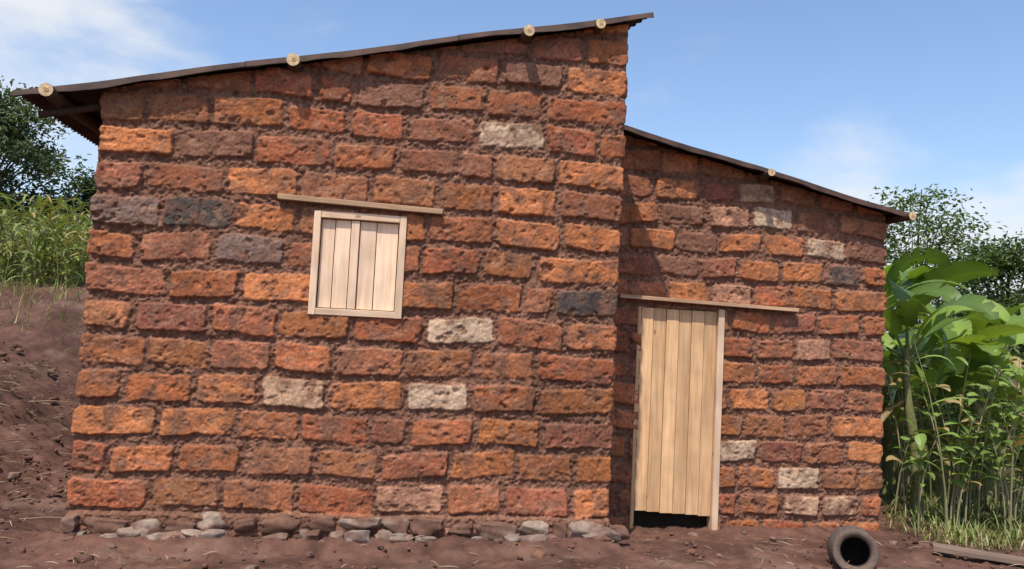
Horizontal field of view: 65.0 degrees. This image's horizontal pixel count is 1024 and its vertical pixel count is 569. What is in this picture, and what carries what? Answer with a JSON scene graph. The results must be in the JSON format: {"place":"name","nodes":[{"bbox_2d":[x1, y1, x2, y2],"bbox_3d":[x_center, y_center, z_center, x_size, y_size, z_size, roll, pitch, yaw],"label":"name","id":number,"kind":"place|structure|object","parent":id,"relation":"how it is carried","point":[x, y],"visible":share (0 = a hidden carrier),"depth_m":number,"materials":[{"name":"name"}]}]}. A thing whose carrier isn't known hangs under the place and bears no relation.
{"place":"outdoors","nodes":[
{"label":"outdoors","id":0,"kind":"place"},
{"bbox_2d":[0,189,96,286],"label":"maize field","id":1,"kind":"structure","parent":0,"point":[65,255],"depth_m":15.79,"materials":[{"name":"green plant"}]},
{"bbox_2d":[373,223,398,310],"bbox_3d":[-1.030,-0.141,6.556,0.170,0.711,0.031,3,-4,-9],"label":"shutter board","id":2,"kind":"object","parent":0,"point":[385,268],"visible":1,"depth_m":6.54,"materials":[{"name":"beige wood"}]},
{"bbox_2d":[0,279,1023,568],"bbox_3d":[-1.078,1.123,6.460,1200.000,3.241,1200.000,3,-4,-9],"label":"ground","id":3,"kind":"structure","parent":0,"point":[50,347],"depth_m":6.76,"materials":[{"name":"soil"}]},
{"bbox_2d":[0,75,95,263],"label":"leafy tree","id":4,"kind":"object","parent":3,"relation":"on","point":[17,147],"visible":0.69,"depth_m":26.36,"materials":[{"name":"green plant"}]},
{"bbox_2d":[44,168,96,242],"bbox_3d":[-15.516,-1.707,29.978,4.239,5.230,4.239,3,-4,-9],"label":"leafy tree","id":5,"kind":"object","parent":3,"relation":"on","point":[85,183],"visible":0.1,"depth_m":29.41,"materials":[{"name":"green plant"}]},
{"bbox_2d":[66,161,97,508],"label":"side wall","id":6,"kind":"structure","parent":3,"relation":"on","point":[77,396],"depth_m":6.19,"materials":[{"name":"brick"}]},
{"bbox_2d":[38,103,100,117],"bbox_3d":[-3.418,-1.375,6.324,0.564,0.187,0.060,3,-4,-9],"label":"rafter stub","id":7,"kind":"object","parent":6,"relation":"attached to","point":[68,110],"visible":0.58,"depth_m":6.29,"materials":[{"name":"brown wood"}]},
{"bbox_2d":[10,62,263,146],"bbox_3d":[-3.239,-1.479,8.444,1.786,0.486,4.572,3,-4,-9],"label":"roof sheet","id":8,"kind":"object","parent":6,"relation":"on","point":[81,94],"visible":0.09,"depth_m":6.35,"materials":[{"name":"metal"}]},
{"bbox_2d":[244,36,471,68],"bbox_3d":[-1.576,-1.775,8.726,1.786,0.478,4.572,3,-4,-9],"label":"roof sheet","id":9,"kind":"object","parent":8,"relation":"on","point":[436,43],"visible":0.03,"depth_m":6.54,"materials":[{"name":"metal"}]},
{"bbox_2d":[458,12,653,43],"bbox_3d":[0.026,-2.055,8.998,1.666,0.444,4.572,3,-4,-9],"label":"roof sheet","id":10,"kind":"object","parent":9,"relation":"on","point":[495,35],"visible":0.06,"depth_m":6.80,"materials":[{"name":"metal"}]},
{"bbox_2d":[60,511,629,542],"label":"foundation stones","id":11,"kind":"object","parent":3,"relation":"on","point":[281,526],"visible":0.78,"depth_m":6.27,"materials":[{"name":"grey stone"}]},
{"bbox_2d":[64,24,628,540],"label":"front wall","id":12,"kind":"structure","parent":3,"relation":"on","point":[226,376],"depth_m":6.47,"materials":[{"name":"brick"}]},
{"bbox_2d":[315,308,393,318],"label":"frame sill","id":13,"kind":"structure","parent":12,"relation":"attached to","point":[354,313],"depth_m":6.44,"materials":[{"name":"beige wood"}]},
{"bbox_2d":[316,219,399,311],"bbox_3d":[-1.253,-0.153,6.559,0.695,0.795,0.012,3,-4,-9],"label":"window backing","id":14,"kind":"object","parent":12,"relation":"in","point":[357,270],"depth_m":6.55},
{"bbox_2d":[277,193,442,215],"bbox_3d":[-1.221,-0.645,6.521,1.310,0.073,0.125,3,-4,-9],"label":"window lintel","id":15,"kind":"structure","parent":12,"relation":"attached to","point":[356,204],"depth_m":6.46,"materials":[{"name":"wood"}]},
{"bbox_2d":[308,210,321,314],"bbox_3d":[-1.582,-0.176,6.458,0.058,0.840,0.109,3,-4,-9],"label":"frame","id":16,"kind":"object","parent":15,"relation":"attached to","point":[316,241],"visible":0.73,"depth_m":6.41,"materials":[{"name":"beige wood"}]},
{"bbox_2d":[317,219,335,307],"bbox_3d":[-1.496,-0.170,6.479,0.105,0.711,0.030,3,-4,-9],"label":"shutter board","id":17,"kind":"object","parent":15,"relation":"attached to","point":[326,264],"visible":1,"depth_m":6.46,"materials":[{"name":"beige wood"}]},
{"bbox_2d":[331,220,351,308],"bbox_3d":[-1.380,-0.163,6.495,0.119,0.711,0.037,3,-4,-9],"label":"shutter board","id":18,"kind":"object","parent":15,"relation":"attached to","point":[341,264],"visible":1,"depth_m":6.48,"materials":[{"name":"beige wood"}]},
{"bbox_2d":[347,221,359,308],"bbox_3d":[-1.282,-0.158,6.500,0.064,0.711,0.058,3,-4,-9],"label":"shutter board","id":19,"kind":"object","parent":15,"relation":"attached to","point":[353,266],"visible":1,"depth_m":6.47,"materials":[{"name":"beige wood"}]},
{"bbox_2d":[356,222,376,309],"bbox_3d":[-1.183,-0.151,6.529,0.129,0.711,0.035,3,-4,-9],"label":"shutter board","id":20,"kind":"object","parent":15,"relation":"attached to","point":[366,265],"visible":1,"depth_m":6.51,"materials":[{"name":"beige wood"}]},
{"bbox_2d":[321,211,399,223],"bbox_3d":[-1.226,-0.544,6.537,0.625,0.056,0.104,3,-4,-9],"label":"window frame","id":21,"kind":"structure","parent":12,"relation":"attached to","point":[360,217],"depth_m":6.49,"materials":[{"name":"beige wood"}]},
{"bbox_2d":[394,216,406,318],"bbox_3d":[-0.911,-0.136,6.563,0.060,0.838,0.108,3,-4,-9],"label":"frame","id":22,"kind":"object","parent":12,"relation":"attached to","point":[400,272],"visible":0.9,"depth_m":6.51,"materials":[{"name":"beige wood"}]},
{"bbox_2d":[0,182,955,395],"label":"distant trees","id":23,"kind":"object","parent":3,"relation":"on","point":[92,227],"visible":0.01,"depth_m":29.66,"materials":[{"name":"green plant"}]},
{"bbox_2d":[0,351,1020,568],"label":"straw debris","id":24,"kind":"object","parent":3,"relation":"on","point":[27,518],"visible":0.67,"depth_m":6.64,"materials":[{"name":"brown plant"}]},
{"bbox_2d":[0,341,1023,568],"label":"rubble","id":25,"kind":"object","parent":3,"relation":"on","point":[122,562],"visible":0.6,"depth_m":6.70,"materials":[{"name":"stone"}]},
{"bbox_2d":[608,27,628,496],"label":"step side wall","id":26,"kind":"structure","parent":3,"relation":"on","point":[617,282],"depth_m":6.89,"materials":[{"name":"brick"}]},
{"bbox_2d":[608,134,887,530],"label":"wing wall","id":27,"kind":"structure","parent":3,"relation":"on","point":[802,432],"depth_m":8.07,"materials":[{"name":"brick"}]},
{"bbox_2d":[38,18,915,224],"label":"roof poles","id":28,"kind":"object","parent":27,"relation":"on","point":[48,91],"visible":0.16,"depth_m":6.65,"materials":[{"name":"beige wood"}]},
{"bbox_2d":[629,306,641,528],"bbox_3d":[1.191,1.285,7.858,0.035,2.143,0.120,3,-4,-9],"label":"door post","id":29,"kind":"object","parent":27,"relation":"attached to","point":[634,433],"depth_m":7.79,"materials":[{"name":"wood"}]},
{"bbox_2d":[633,307,716,527],"bbox_3d":[1.607,1.368,7.943,0.871,2.330,0.134,3,-4,-9],"label":"door","id":30,"kind":"structure","parent":29,"relation":"attached to","point":[675,415],"depth_m":7.89,"materials":[{"name":"beige wood"}]},
{"bbox_2d":[623,125,776,175],"bbox_3d":[1.470,-1.252,9.657,1.795,0.447,3.645,3,-4,-9],"label":"wing roof sheet","id":31,"kind":"object","parent":27,"relation":"on","point":[746,167],"visible":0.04,"depth_m":7.95,"materials":[{"name":"metal"}]},
{"bbox_2d":[618,294,798,311],"bbox_3d":[1.950,0.188,7.989,1.859,0.077,0.160,3,-4,-9],"label":"door lintel","id":32,"kind":"structure","parent":27,"relation":"attached to","point":[688,301],"depth_m":7.91,"materials":[{"name":"wood"}]},
{"bbox_2d":[707,309,724,529],"bbox_3d":[2.023,1.338,7.981,0.065,2.179,0.139,3,-4,-9],"label":"door post","id":33,"kind":"object","parent":27,"relation":"attached to","point":[712,521],"depth_m":7.92,"materials":[{"name":"beige wood"}]},
{"bbox_2d":[827,525,879,568],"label":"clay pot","id":34,"kind":"object","parent":3,"relation":"on","point":[856,545],"visible":0.99,"depth_m":6.34,"materials":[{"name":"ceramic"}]},
{"bbox_2d":[880,247,972,494],"bbox_3d":[4.692,1.102,10.627,2.380,3.234,1.959,3,-4,4],"label":"banana plant","id":35,"kind":"object","parent":3,"relation":"on","point":[947,292],"visible":0.27,"depth_m":10.48,"materials":[{"name":"green plant"}]},
{"bbox_2d":[870,184,1009,370],"bbox_3d":[9.554,0.682,18.654,3.061,6.333,2.785,3,-4,-9],"label":"leafy tree","id":36,"kind":"object","parent":3,"relation":"on","point":[944,239],"visible":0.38,"depth_m":18.46,"materials":[{"name":"green plant"}]},
{"bbox_2d":[883,260,997,484],"bbox_3d":[5.050,1.190,11.262,2.717,3.184,2.642,3,-4,-9],"label":"banana plant","id":37,"kind":"object","parent":3,"relation":"on","point":[959,271],"visible":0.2,"depth_m":10.87,"materials":[{"name":"green plant"}]},
{"bbox_2d":[880,280,1010,515],"bbox_3d":[4.514,1.316,9.406,2.259,2.623,2.118,1,-4,31],"label":"banana plant","id":38,"kind":"object","parent":3,"relation":"on","point":[993,314],"visible":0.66,"depth_m":9.16,"materials":[{"name":"green plant"}]},
{"bbox_2d":[882,342,1023,537],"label":"crop plants","id":39,"kind":"object","parent":3,"relation":"on","point":[992,411],"visible":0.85,"depth_m":8.70,"materials":[{"name":"green plant"}]},
{"bbox_2d":[882,324,1023,507],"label":"banana plant","id":40,"kind":"object","parent":3,"relation":"on","point":[960,367],"visible":0.53,"depth_m":9.60,"materials":[{"name":"green plant"}]},
{"bbox_2d":[885,327,1023,471],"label":"shrubbery","id":41,"kind":"object","parent":3,"relation":"on","point":[1016,353],"visible":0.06,"depth_m":13.77,"materials":[{"name":"green plant"}]},
{"bbox_2d":[886,305,1023,504],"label":"banana plant","id":42,"kind":"object","parent":3,"relation":"on","point":[976,355],"visible":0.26,"depth_m":9.93,"materials":[{"name":"green plant"}]},
{"bbox_2d":[888,303,1023,429],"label":"banana plant","id":43,"kind":"object","parent":3,"relation":"on","point":[1018,320],"visible":0.09,"depth_m":12.24,"materials":[{"name":"green plant"}]},
{"bbox_2d":[894,309,1023,486],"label":"banana plant","id":44,"kind":"object","parent":3,"relation":"on","point":[962,328],"visible":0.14,"depth_m":11.46,"materials":[{"name":"green plant"}]},
{"bbox_2d":[918,225,1023,358],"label":"leafy tree","id":45,"kind":"object","parent":3,"relation":"on","point":[1009,261],"visible":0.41,"depth_m":22.13,"materials":[{"name":"green plant"}]},
{"bbox_2d":[932,542,1023,565],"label":"timber board","id":46,"kind":"object","parent":3,"relation":"on","point":[974,553],"visible":1,"depth_m":6.84,"materials":[{"name":"wood"}]},
{"bbox_2d":[0,266,1023,549],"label":"grass","id":47,"kind":"structure","parent":0,"point":[936,524],"depth_m":8.79,"materials":[{"name":"green plant"}]},
{"bbox_2d":[0,0,1023,332],"label":"sky","id":48,"kind":"structure","parent":0,"point":[848,97],"materials":[{"name":"blue"}]},
{"bbox_3d":[1.778,0.745,11.160,3.179,4.094,0.170,3,-4,-9],"label":"wing back wall","id":49,"kind":"object","parent":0,"visible":0},
{"bbox_2d":[753,171,917,219],"bbox_3d":[3.046,-0.815,9.885,1.675,0.419,3.645,3,-4,-9],"label":"wing roof sheet","id":50,"kind":"object","parent":49,"relation":"on","point":[886,211],"visible":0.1,"depth_m":8.15,"materials":[{"name":"metal"}]}
]}

